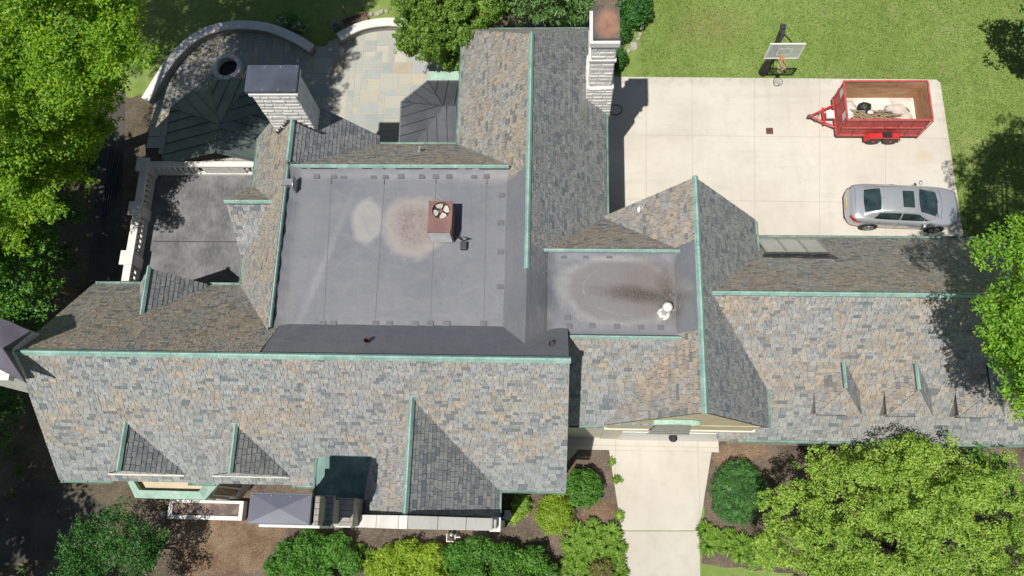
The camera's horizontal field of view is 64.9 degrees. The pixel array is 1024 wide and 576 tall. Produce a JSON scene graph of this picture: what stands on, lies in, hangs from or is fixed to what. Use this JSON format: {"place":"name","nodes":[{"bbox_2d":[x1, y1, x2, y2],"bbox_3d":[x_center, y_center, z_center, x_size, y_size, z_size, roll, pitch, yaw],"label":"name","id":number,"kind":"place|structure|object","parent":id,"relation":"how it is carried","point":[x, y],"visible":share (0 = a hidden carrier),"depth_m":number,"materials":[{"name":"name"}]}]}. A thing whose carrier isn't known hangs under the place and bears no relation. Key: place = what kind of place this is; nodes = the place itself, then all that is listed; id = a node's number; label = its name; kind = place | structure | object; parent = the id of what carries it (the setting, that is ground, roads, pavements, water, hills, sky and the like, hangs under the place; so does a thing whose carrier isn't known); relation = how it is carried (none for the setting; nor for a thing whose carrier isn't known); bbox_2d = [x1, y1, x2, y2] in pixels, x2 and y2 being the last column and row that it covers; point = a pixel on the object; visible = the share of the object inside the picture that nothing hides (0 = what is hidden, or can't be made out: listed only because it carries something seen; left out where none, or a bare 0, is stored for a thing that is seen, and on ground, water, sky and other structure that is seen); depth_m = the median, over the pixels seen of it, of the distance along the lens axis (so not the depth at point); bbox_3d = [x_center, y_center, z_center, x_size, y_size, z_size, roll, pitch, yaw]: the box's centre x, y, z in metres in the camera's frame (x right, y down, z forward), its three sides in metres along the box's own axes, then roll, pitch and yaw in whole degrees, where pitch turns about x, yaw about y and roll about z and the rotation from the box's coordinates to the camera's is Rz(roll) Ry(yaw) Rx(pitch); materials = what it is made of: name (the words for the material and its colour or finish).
{"place":"outdoors","nodes":[
{"label":"outdoors","id":0,"kind":"place"},
{"bbox_2d":[0,479,117,568],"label":"path","id":1,"kind":"structure","parent":0,"point":[36,516],"depth_m":33.55,"materials":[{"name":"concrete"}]},
{"bbox_2d":[7,486,21,504],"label":"hosta","id":2,"kind":"object","parent":1,"relation":"on","point":[12,497],"visible":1,"depth_m":33.64,"materials":[{"name":"green plant"}]},
{"bbox_2d":[87,92,124,286],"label":"path","id":3,"kind":"structure","parent":0,"point":[104,257],"depth_m":37.35,"materials":[{"name":"concrete"}]},
{"bbox_2d":[100,146,110,225],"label":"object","id":4,"kind":"object","parent":3,"relation":"on","point":[105,186],"visible":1,"depth_m":37.72,"materials":[{"name":"grey metal"}]},
{"bbox_2d":[103,148,112,219],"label":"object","id":5,"kind":"object","parent":3,"relation":"on","point":[108,184],"visible":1,"depth_m":37.76,"materials":[{"name":"grey metal"}]},
{"bbox_2d":[106,150,114,212],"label":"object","id":6,"kind":"object","parent":3,"relation":"on","point":[110,182],"visible":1,"depth_m":37.75,"materials":[{"name":"grey metal"}]},
{"bbox_2d":[109,152,117,206],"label":"step","id":7,"kind":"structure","parent":3,"relation":"on","point":[113,179],"depth_m":37.77,"materials":[{"name":"grey metal"}]},
{"bbox_2d":[112,154,119,200],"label":"step","id":8,"kind":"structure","parent":3,"relation":"on","point":[116,177],"depth_m":37.79,"materials":[{"name":"grey metal"}]},
{"bbox_2d":[147,31,459,169],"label":"flagstone paving","id":9,"kind":"structure","parent":0,"point":[321,67],"depth_m":38.95,"materials":[{"name":"beige stone"}]},
{"bbox_2d":[212,53,243,78],"bbox_3d":[-13.773,-10.652,39.064,1.440,0.400,1.440,1,74,3],"label":"fire pit","id":10,"kind":"object","parent":9,"relation":"on","point":[229,66],"visible":0.85,"depth_m":39.02,"materials":[{"name":"stone"}]},
{"bbox_2d":[141,20,315,105],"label":"seat wall","id":11,"kind":"structure","parent":9,"relation":"on","point":[182,51],"depth_m":39.22,"materials":[{"name":"stone"}]},
{"bbox_2d":[336,18,401,44],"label":"seat wall","id":12,"kind":"structure","parent":9,"relation":"on","point":[351,32],"depth_m":39.04,"materials":[{"name":"stone"}]},
{"bbox_2d":[2,0,1023,575],"bbox_3d":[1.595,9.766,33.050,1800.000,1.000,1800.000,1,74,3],"label":"ground","id":13,"kind":"structure","parent":0,"point":[168,26],"depth_m":38.24,"materials":[{"name":"green plant"}]},
{"bbox_2d":[0,0,159,258],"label":"tree","id":14,"kind":"object","parent":13,"relation":"on","point":[55,74],"visible":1,"depth_m":25.58,"materials":[{"name":"green plant"}]},
{"bbox_2d":[0,94,162,575],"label":"leaf litter bed","id":15,"kind":"object","parent":13,"relation":"on","point":[33,455],"visible":0.14,"depth_m":36.26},
{"bbox_2d":[3,443,20,458],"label":"hosta","id":16,"kind":"object","parent":15,"relation":"on","point":[10,450],"visible":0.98,"depth_m":34.19,"materials":[{"name":"green plant"}]},
{"bbox_2d":[0,386,27,453],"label":"tree","id":17,"kind":"object","parent":15,"relation":"on","point":[14,409],"visible":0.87,"depth_m":32.30,"materials":[{"name":"green plant"}]},
{"bbox_2d":[10,462,24,479],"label":"hosta","id":18,"kind":"object","parent":15,"relation":"on","point":[16,474],"visible":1,"depth_m":33.92,"materials":[{"name":"green plant"}]},
{"bbox_2d":[16,559,31,575],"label":"hosta","id":19,"kind":"object","parent":15,"relation":"on","point":[24,567],"visible":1,"depth_m":32.78,"materials":[{"name":"green plant"}]},
{"bbox_2d":[0,222,80,322],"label":"tree","id":20,"kind":"object","parent":15,"relation":"on","point":[9,298],"visible":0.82,"depth_m":31.14,"materials":[{"name":"green plant"}]},
{"bbox_2d":[0,147,102,331],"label":"tree","id":21,"kind":"object","parent":15,"relation":"on","point":[71,216],"visible":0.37,"depth_m":34.02,"materials":[{"name":"green plant"}]},
{"bbox_2d":[275,11,307,33],"bbox_3d":[-10.769,-13.112,39.593,1.709,0.705,0.992,36,78,12],"label":"shrub","id":22,"kind":"object","parent":13,"relation":"on","point":[288,19],"visible":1,"depth_m":39.48,"materials":[{"name":"green plant"}]},
{"bbox_2d":[331,21,339,30],"bbox_3d":[-8.655,-12.855,39.458,0.420,0.478,0.420,1,74,3],"label":"bucket","id":23,"kind":"object","parent":13,"relation":"on","point":[335,25],"visible":1,"depth_m":39.48,"materials":[{"name":"plastic"}]},
{"bbox_2d":[341,11,367,28],"bbox_3d":[-7.717,-13.122,39.595,1.240,0.280,0.520,-20,74,-3],"label":"planting box","id":24,"kind":"object","parent":13,"relation":"on","point":[357,18],"visible":0.75,"depth_m":39.56,"materials":[{"name":"red wood"}]},
{"bbox_2d":[120,449,622,575],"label":"mulch bed","id":25,"kind":"object","parent":13,"relation":"on","point":[526,532],"visible":0.18,"depth_m":32.80,"materials":[{"name":"brown soil"}]},
{"bbox_2d":[47,495,171,575],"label":"tree","id":26,"kind":"object","parent":25,"relation":"on","point":[146,548],"visible":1,"depth_m":30.08,"materials":[{"name":"green plant"}]},
{"bbox_2d":[177,489,288,575],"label":"reddish mulch","id":27,"kind":"object","parent":25,"relation":"on","point":[225,548],"visible":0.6,"depth_m":32.92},
{"bbox_2d":[167,499,247,520],"bbox_3d":[-12.538,9.144,33.160,3.122,0.450,0.776,1,74,3],"label":"stone planter","id":28,"kind":"object","parent":27,"relation":"on","point":[207,509],"visible":1,"depth_m":33.01,"materials":[{"name":"stone"}]},
{"bbox_2d":[263,528,364,575],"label":"shrub","id":29,"kind":"object","parent":25,"relation":"on","point":[312,554],"visible":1,"depth_m":31.68,"materials":[{"name":"green plant"}]},
{"bbox_2d":[352,542,365,557],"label":"hosta","id":30,"kind":"object","parent":25,"relation":"on","point":[358,548],"visible":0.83,"depth_m":32.33,"materials":[{"name":"green plant"}]},
{"bbox_2d":[362,547,375,562],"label":"hosta","id":31,"kind":"object","parent":25,"relation":"on","point":[367,553],"visible":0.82,"depth_m":32.26,"materials":[{"name":"green plant"}]},
{"bbox_2d":[362,538,450,575],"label":"shrub","id":32,"kind":"object","parent":25,"relation":"on","point":[408,558],"visible":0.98,"depth_m":31.52,"materials":[{"name":"green plant"}]},
{"bbox_2d":[446,533,459,541],"bbox_3d":[-2.343,10.027,32.366,0.568,0.528,0.363,1,74,3],"label":"outdoor pipework","id":33,"kind":"object","parent":25,"relation":"on","point":[452,535],"visible":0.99,"depth_m":32.19,"materials":[{"name":"white paint"}]},
{"bbox_2d":[440,535,559,575],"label":"shrub","id":34,"kind":"object","parent":25,"relation":"on","point":[506,559],"visible":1,"depth_m":31.19,"materials":[{"name":"green plant"}]},
{"bbox_2d":[502,510,511,519],"bbox_3d":[-0.170,9.157,32.470,0.330,0.620,0.403,17,75,7],"label":"covered fitting","id":35,"kind":"object","parent":25,"relation":"on","point":[507,515],"visible":0.99,"depth_m":32.22,"materials":[{"name":"metal"}]},
{"bbox_2d":[503,493,533,525],"bbox_3d":[0.296,8.916,32.532,1.017,0.746,1.490,19,75,8],"label":"shrub","id":36,"kind":"object","parent":25,"relation":"on","point":[520,505],"visible":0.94,"depth_m":32.40,"materials":[{"name":"green plant"}]},
{"bbox_2d":[532,494,574,535],"bbox_3d":[1.665,9.002,32.139,1.747,1.313,1.790,1,74,3],"label":"shrub","id":37,"kind":"object","parent":25,"relation":"on","point":[554,513],"visible":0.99,"depth_m":31.80,"materials":[{"name":"green plant"}]},
{"bbox_2d":[559,550,575,567],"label":"hosta","id":38,"kind":"object","parent":25,"relation":"on","point":[564,561],"visible":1,"depth_m":31.83,"materials":[{"name":"green plant"}]},
{"bbox_2d":[559,566,576,575],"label":"hosta","id":39,"kind":"object","parent":25,"relation":"on","point":[564,571],"visible":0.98,"depth_m":31.69,"materials":[{"name":"green plant"}]},
{"bbox_2d":[560,535,580,551],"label":"hosta","id":40,"kind":"object","parent":25,"relation":"on","point":[565,542],"visible":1,"depth_m":32.01,"materials":[{"name":"green plant"}]},
{"bbox_2d":[566,520,583,538],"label":"hosta","id":41,"kind":"object","parent":25,"relation":"on","point":[573,531],"visible":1,"depth_m":32.15,"materials":[{"name":"green plant"}]},
{"bbox_2d":[566,558,584,575],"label":"hosta","id":42,"kind":"object","parent":25,"relation":"on","point":[578,569],"visible":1,"depth_m":31.72,"materials":[{"name":"green plant"}]},
{"bbox_2d":[566,543,585,559],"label":"hosta","id":43,"kind":"object","parent":25,"relation":"on","point":[577,548],"visible":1,"depth_m":31.89,"materials":[{"name":"green plant"}]},
{"bbox_2d":[576,525,590,542],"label":"hosta","id":44,"kind":"object","parent":25,"relation":"on","point":[584,530],"visible":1,"depth_m":32.07,"materials":[{"name":"green plant"}]},
{"bbox_2d":[565,468,603,509],"bbox_3d":[2.866,8.024,32.139,1.619,1.752,1.682,1,74,3],"label":"shrub","id":45,"kind":"object","parent":25,"relation":"on","point":[584,487],"visible":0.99,"depth_m":31.78,"materials":[{"name":"green plant"}]},
{"bbox_2d":[576,550,593,568],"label":"hosta","id":46,"kind":"object","parent":25,"relation":"on","point":[586,557],"visible":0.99,"depth_m":31.80,"materials":[{"name":"green plant"}]},
{"bbox_2d":[578,564,592,575],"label":"hosta","id":47,"kind":"object","parent":25,"relation":"on","point":[583,573],"visible":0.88,"depth_m":31.67,"materials":[{"name":"green plant"}]},
{"bbox_2d":[579,533,596,553],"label":"hosta","id":48,"kind":"object","parent":25,"relation":"on","point":[592,545],"visible":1,"depth_m":31.96,"materials":[{"name":"green plant"}]},
{"bbox_2d":[585,516,602,535],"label":"hosta","id":49,"kind":"object","parent":25,"relation":"on","point":[591,523],"visible":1,"depth_m":32.15,"materials":[{"name":"green plant"}]},
{"bbox_2d":[579,499,615,523],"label":"reddish mulch","id":50,"kind":"object","parent":25,"relation":"on","point":[603,509],"visible":0.77,"depth_m":32.62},
{"bbox_2d":[589,543,606,562],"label":"hosta","id":51,"kind":"object","parent":25,"relation":"on","point":[596,551],"visible":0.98,"depth_m":31.83,"materials":[{"name":"green plant"}]},
{"bbox_2d":[586,558,615,575],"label":"shrub","id":52,"kind":"object","parent":25,"relation":"on","point":[602,567],"visible":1,"depth_m":31.34,"materials":[{"name":"green plant"}]},
{"bbox_2d":[594,527,608,546],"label":"hosta","id":53,"kind":"object","parent":25,"relation":"on","point":[599,535],"visible":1,"depth_m":32.00,"materials":[{"name":"green plant"}]},
{"bbox_2d":[599,537,615,552],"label":"hosta","id":54,"kind":"object","parent":25,"relation":"on","point":[610,546],"visible":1,"depth_m":31.90,"materials":[{"name":"green plant"}]},
{"bbox_2d":[601,551,617,568],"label":"hosta","id":55,"kind":"object","parent":25,"relation":"on","point":[608,554],"visible":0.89,"depth_m":31.78,"materials":[{"name":"green plant"}]},
{"bbox_2d":[602,520,623,540],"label":"hosta","id":56,"kind":"object","parent":25,"relation":"on","point":[609,528],"visible":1,"depth_m":32.06,"materials":[{"name":"green plant"}]},
{"bbox_2d":[611,474,623,483],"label":"weed","id":57,"kind":"object","parent":25,"relation":"on","point":[616,479],"visible":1,"depth_m":32.78,"materials":[{"name":"green plant"}]},
{"bbox_2d":[608,550,627,568],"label":"hosta","id":58,"kind":"object","parent":25,"relation":"on","point":[621,560],"visible":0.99,"depth_m":31.75,"materials":[{"name":"green plant"}]},
{"bbox_2d":[614,509,624,521],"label":"weed","id":59,"kind":"object","parent":25,"relation":"on","point":[619,514],"visible":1,"depth_m":32.38,"materials":[{"name":"green plant"}]},
{"bbox_2d":[612,539,628,555],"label":"hosta","id":60,"kind":"object","parent":25,"relation":"on","point":[622,548],"visible":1,"depth_m":31.87,"materials":[{"name":"green plant"}]},
{"bbox_2d":[611,565,630,575],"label":"hosta","id":61,"kind":"object","parent":25,"relation":"on","point":[621,571],"visible":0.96,"depth_m":31.63,"materials":[{"name":"green plant"}]},
{"bbox_2d":[0,7,1023,531],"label":"manor house","id":62,"kind":"structure","parent":13,"relation":"on","point":[308,303],"depth_m":27.60,"materials":[{"name":"stone"}]},
{"bbox_2d":[119,158,253,284],"bbox_3d":[-12.937,-2.557,33.453,5.843,1.050,5.760,1,74,3],"label":"balustrade","id":63,"kind":"object","parent":62,"relation":"on","point":[139,211],"visible":0.77,"depth_m":33.77,"materials":[{"name":"stone"}]},
{"bbox_2d":[128,481,251,499],"bbox_3d":[-12.550,7.844,31.666,3.850,4.050,0.980,1,74,3],"label":"bay window","id":64,"kind":"structure","parent":62,"relation":"in","point":[154,490],"depth_m":30.00,"materials":[{"name":"metal"}]},
{"bbox_2d":[427,201,468,249],"bbox_3d":[-2.137,-2.123,27.542,1.347,1.000,1.425,1,74,3],"label":"rooftop fan unit","id":65,"kind":"object","parent":62,"relation":"on","point":[441,222],"visible":1,"depth_m":27.23,"materials":[{"name":"brown metal"}]},
{"bbox_2d":[617,438,716,441],"bbox_3d":[6.333,6.203,32.956,4.000,0.680,0.030,1,74,3],"label":"garage door panel","id":66,"kind":"structure","parent":62,"relation":"in","point":[617,438],"depth_m":32.91,"materials":[{"name":"white paint"}]},
{"bbox_2d":[618,436,718,439],"bbox_3d":[6.300,5.999,32.266,4.000,0.680,0.030,1,74,3],"label":"garage door panel","id":67,"kind":"structure","parent":62,"relation":"in","point":[619,436],"depth_m":32.24,"materials":[{"name":"white paint"}]},
{"bbox_2d":[620,434,716,437],"bbox_3d":[6.267,5.796,31.576,4.000,0.680,0.030,1,74,3],"label":"garage door panel","id":68,"kind":"structure","parent":62,"relation":"in","point":[693,436],"depth_m":31.56,"materials":[{"name":"white paint"}]},
{"bbox_2d":[621,431,716,435],"bbox_3d":[6.233,5.592,30.887,4.000,0.680,0.030,1,74,3],"label":"garage door panel","id":69,"kind":"structure","parent":62,"relation":"in","point":[643,433],"depth_m":30.77,"materials":[{"name":"white paint"}]},
{"bbox_2d":[398,0,632,50],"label":"mulch bed","id":70,"kind":"object","parent":13,"relation":"on","point":[598,3],"visible":0.1,"depth_m":39.27,"materials":[{"name":"brown soil"}]},
{"bbox_2d":[388,0,509,72],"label":"tree","id":71,"kind":"object","parent":70,"relation":"on","point":[441,30],"visible":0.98,"depth_m":32.95,"materials":[{"name":"green plant"}]},
{"bbox_2d":[500,0,596,26],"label":"hemlock","id":72,"kind":"object","parent":70,"relation":"on","point":[549,10],"visible":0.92,"depth_m":34.19,"materials":[{"name":"green plant"}]},
{"bbox_2d":[614,46,627,71],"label":"shrub","id":73,"kind":"object","parent":70,"relation":"on","point":[621,57],"visible":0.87,"depth_m":37.55,"materials":[{"name":"green plant"}]},
{"bbox_2d":[614,0,653,43],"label":"shrub","id":74,"kind":"object","parent":70,"relation":"on","point":[633,13],"visible":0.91,"depth_m":37.79,"materials":[{"name":"green plant"}]},
{"bbox_2d":[630,41,637,49],"bbox_3d":[5.854,-11.638,38.580,0.409,0.130,0.451,1,74,3],"label":"edging stone","id":75,"kind":"object","parent":13,"relation":"on","point":[633,45],"visible":1,"depth_m":38.53,"materials":[{"name":"beige stone"}]},
{"bbox_2d":[758,24,805,76],"bbox_3d":[11.713,-9.990,35.801,1.533,3.980,1.508,-44,76,-10],"label":"basketball hoop","id":76,"kind":"object","parent":13,"relation":"on","point":[764,69],"visible":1,"depth_m":34.82,"materials":[{"name":"black plastic"}]},
{"bbox_2d":[606,77,962,238],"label":"yard","id":77,"kind":"structure","parent":13,"relation":"on","point":[798,171],"depth_m":36.73,"materials":[{"name":"concrete"}]},
{"bbox_2d":[807,80,933,144],"bbox_3d":[15.891,-7.935,36.055,4.965,1.875,2.480,1,74,3],"label":"dump trailer","id":78,"kind":"object","parent":77,"relation":"on","point":[913,97],"visible":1,"depth_m":35.89,"materials":[{"name":"metal"}]},
{"bbox_2d":[847,100,856,118],"bbox_3d":[15.177,-8.044,36.453,0.848,0.345,0.988,-20,74,-3],"label":"dust sheet","id":79,"kind":"object","parent":78,"relation":"on","point":[851,105],"visible":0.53,"depth_m":36.33,"materials":[{"name":"fabric"}]},
{"bbox_2d":[857,102,870,111],"bbox_3d":[15.910,-8.166,36.349,0.589,0.479,0.469,23,76,9],"label":"rubbish sack","id":80,"kind":"object","parent":78,"relation":"on","point":[866,106],"visible":1,"depth_m":36.18,"materials":[{"name":"black plastic"}]},
{"bbox_2d":[884,104,912,118],"bbox_3d":[17.414,-7.806,36.368,1.301,0.107,1.179,1,74,3],"label":"dust sheet","id":81,"kind":"object","parent":78,"relation":"in","point":[903,110],"visible":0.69,"depth_m":36.38,"materials":[{"name":"white fabric"}]},
{"bbox_2d":[843,180,958,232],"bbox_3d":[16.962,-3.578,34.928,4.837,1.568,2.200,3,74,3],"label":"parked car","id":82,"kind":"object","parent":77,"relation":"on","point":[869,207],"visible":1,"depth_m":34.53,"materials":[{"name":"silver metal"}]},
{"bbox_2d":[702,441,1023,575],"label":"mulch bed","id":83,"kind":"object","parent":13,"relation":"on","point":[771,464],"visible":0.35,"depth_m":32.39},
{"bbox_2d":[696,519,712,537],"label":"hosta","id":84,"kind":"object","parent":83,"relation":"on","point":[702,527],"visible":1,"depth_m":31.93,"materials":[{"name":"green plant"}]},
{"bbox_2d":[697,536,719,557],"bbox_3d":[7.797,10.185,31.814,0.945,0.340,0.940,16,75,7],"label":"hosta","id":85,"kind":"object","parent":83,"relation":"on","point":[713,547],"visible":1,"depth_m":31.73,"materials":[{"name":"green plant"}]},
{"bbox_2d":[707,526,723,545],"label":"hosta","id":86,"kind":"object","parent":83,"relation":"on","point":[719,538],"visible":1,"depth_m":31.83,"materials":[{"name":"green plant"}]},
{"bbox_2d":[719,540,734,556],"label":"hosta","id":87,"kind":"object","parent":83,"relation":"on","point":[729,549],"visible":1,"depth_m":31.69,"materials":[{"name":"green plant"}]},
{"bbox_2d":[720,527,735,544],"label":"hosta","id":88,"kind":"object","parent":83,"relation":"on","point":[731,534],"visible":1,"depth_m":31.81,"materials":[{"name":"green plant"}]},
{"bbox_2d":[707,457,769,526],"bbox_3d":[8.965,8.116,31.970,2.583,1.468,2.397,-44,76,-10],"label":"shrub","id":89,"kind":"object","parent":83,"relation":"on","point":[737,486],"visible":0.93,"depth_m":31.66,"materials":[{"name":"green plant"}]},
{"bbox_2d":[729,542,749,565],"bbox_3d":[8.957,10.460,31.675,0.906,0.342,0.901,30,77,11],"label":"hosta","id":90,"kind":"object","parent":83,"relation":"on","point":[739,559],"visible":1,"depth_m":31.58,"materials":[{"name":"green plant"}]},
{"bbox_2d":[713,444,767,464],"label":"reddish mulch","id":91,"kind":"object","parent":83,"relation":"on","point":[733,452],"visible":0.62,"depth_m":33.02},
{"bbox_2d":[733,531,752,554],"bbox_3d":[9.086,10.066,31.787,0.992,0.342,0.993,21,76,9],"label":"hosta","id":92,"kind":"object","parent":83,"relation":"on","point":[740,538],"visible":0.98,"depth_m":31.72,"materials":[{"name":"green plant"}]},
{"bbox_2d":[747,557,758,571],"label":"hosta","id":93,"kind":"object","parent":83,"relation":"on","point":[754,566],"visible":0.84,"depth_m":31.61,"materials":[{"name":"green plant"}]},
{"bbox_2d":[746,548,761,569],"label":"hosta","id":94,"kind":"object","parent":83,"relation":"on","point":[751,560],"visible":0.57,"depth_m":31.52,"materials":[{"name":"green plant"}]},
{"bbox_2d":[747,535,765,554],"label":"hosta","id":95,"kind":"object","parent":83,"relation":"on","point":[753,546],"visible":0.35,"depth_m":31.65,"materials":[{"name":"green plant"}]},
{"bbox_2d":[761,548,777,568],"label":"hosta","id":96,"kind":"object","parent":83,"relation":"on","point":[770,564],"visible":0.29,"depth_m":31.49,"materials":[{"name":"green plant"}]},
{"bbox_2d":[788,460,796,466],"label":"weed","id":97,"kind":"object","parent":83,"relation":"on","point":[791,463],"visible":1,"depth_m":32.63,"materials":[{"name":"green plant"}]},
{"bbox_2d":[750,431,1023,575],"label":"tree","id":98,"kind":"object","parent":83,"relation":"on","point":[940,496],"visible":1,"depth_m":27.39,"materials":[{"name":"green plant"}]},
{"bbox_2d":[963,442,1023,564],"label":"tree","id":99,"kind":"object","parent":83,"relation":"on","point":[996,463],"visible":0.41,"depth_m":29.16,"materials":[{"name":"green plant"}]},
{"bbox_2d":[963,211,1023,424],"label":"tree","id":100,"kind":"object","parent":13,"relation":"on","point":[1009,343],"visible":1,"depth_m":21.73,"materials":[{"name":"green plant"}]},
{"bbox_2d":[567,449,577,460],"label":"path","id":101,"kind":"structure","parent":0,"point":[571,453],"depth_m":33.33,"materials":[{"name":"grey concrete"}]},
{"bbox_2d":[567,437,718,451],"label":"driveway","id":102,"kind":"structure","parent":0,"point":[582,443],"depth_m":33.27,"materials":[{"name":"concrete"}]},
{"bbox_2d":[609,450,710,529],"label":"driveway","id":103,"kind":"structure","parent":0,"point":[659,490],"depth_m":32.76,"materials":[{"name":"concrete"}]},
{"bbox_2d":[622,531,699,575],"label":"driveway","id":104,"kind":"structure","parent":0,"point":[662,553],"depth_m":32.05,"materials":[{"name":"beige concrete"}]},
{"bbox_2d":[641,0,1023,269],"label":"grass","id":105,"kind":"structure","parent":0,"point":[880,62],"depth_m":38.00,"materials":[{"name":"green plant"}]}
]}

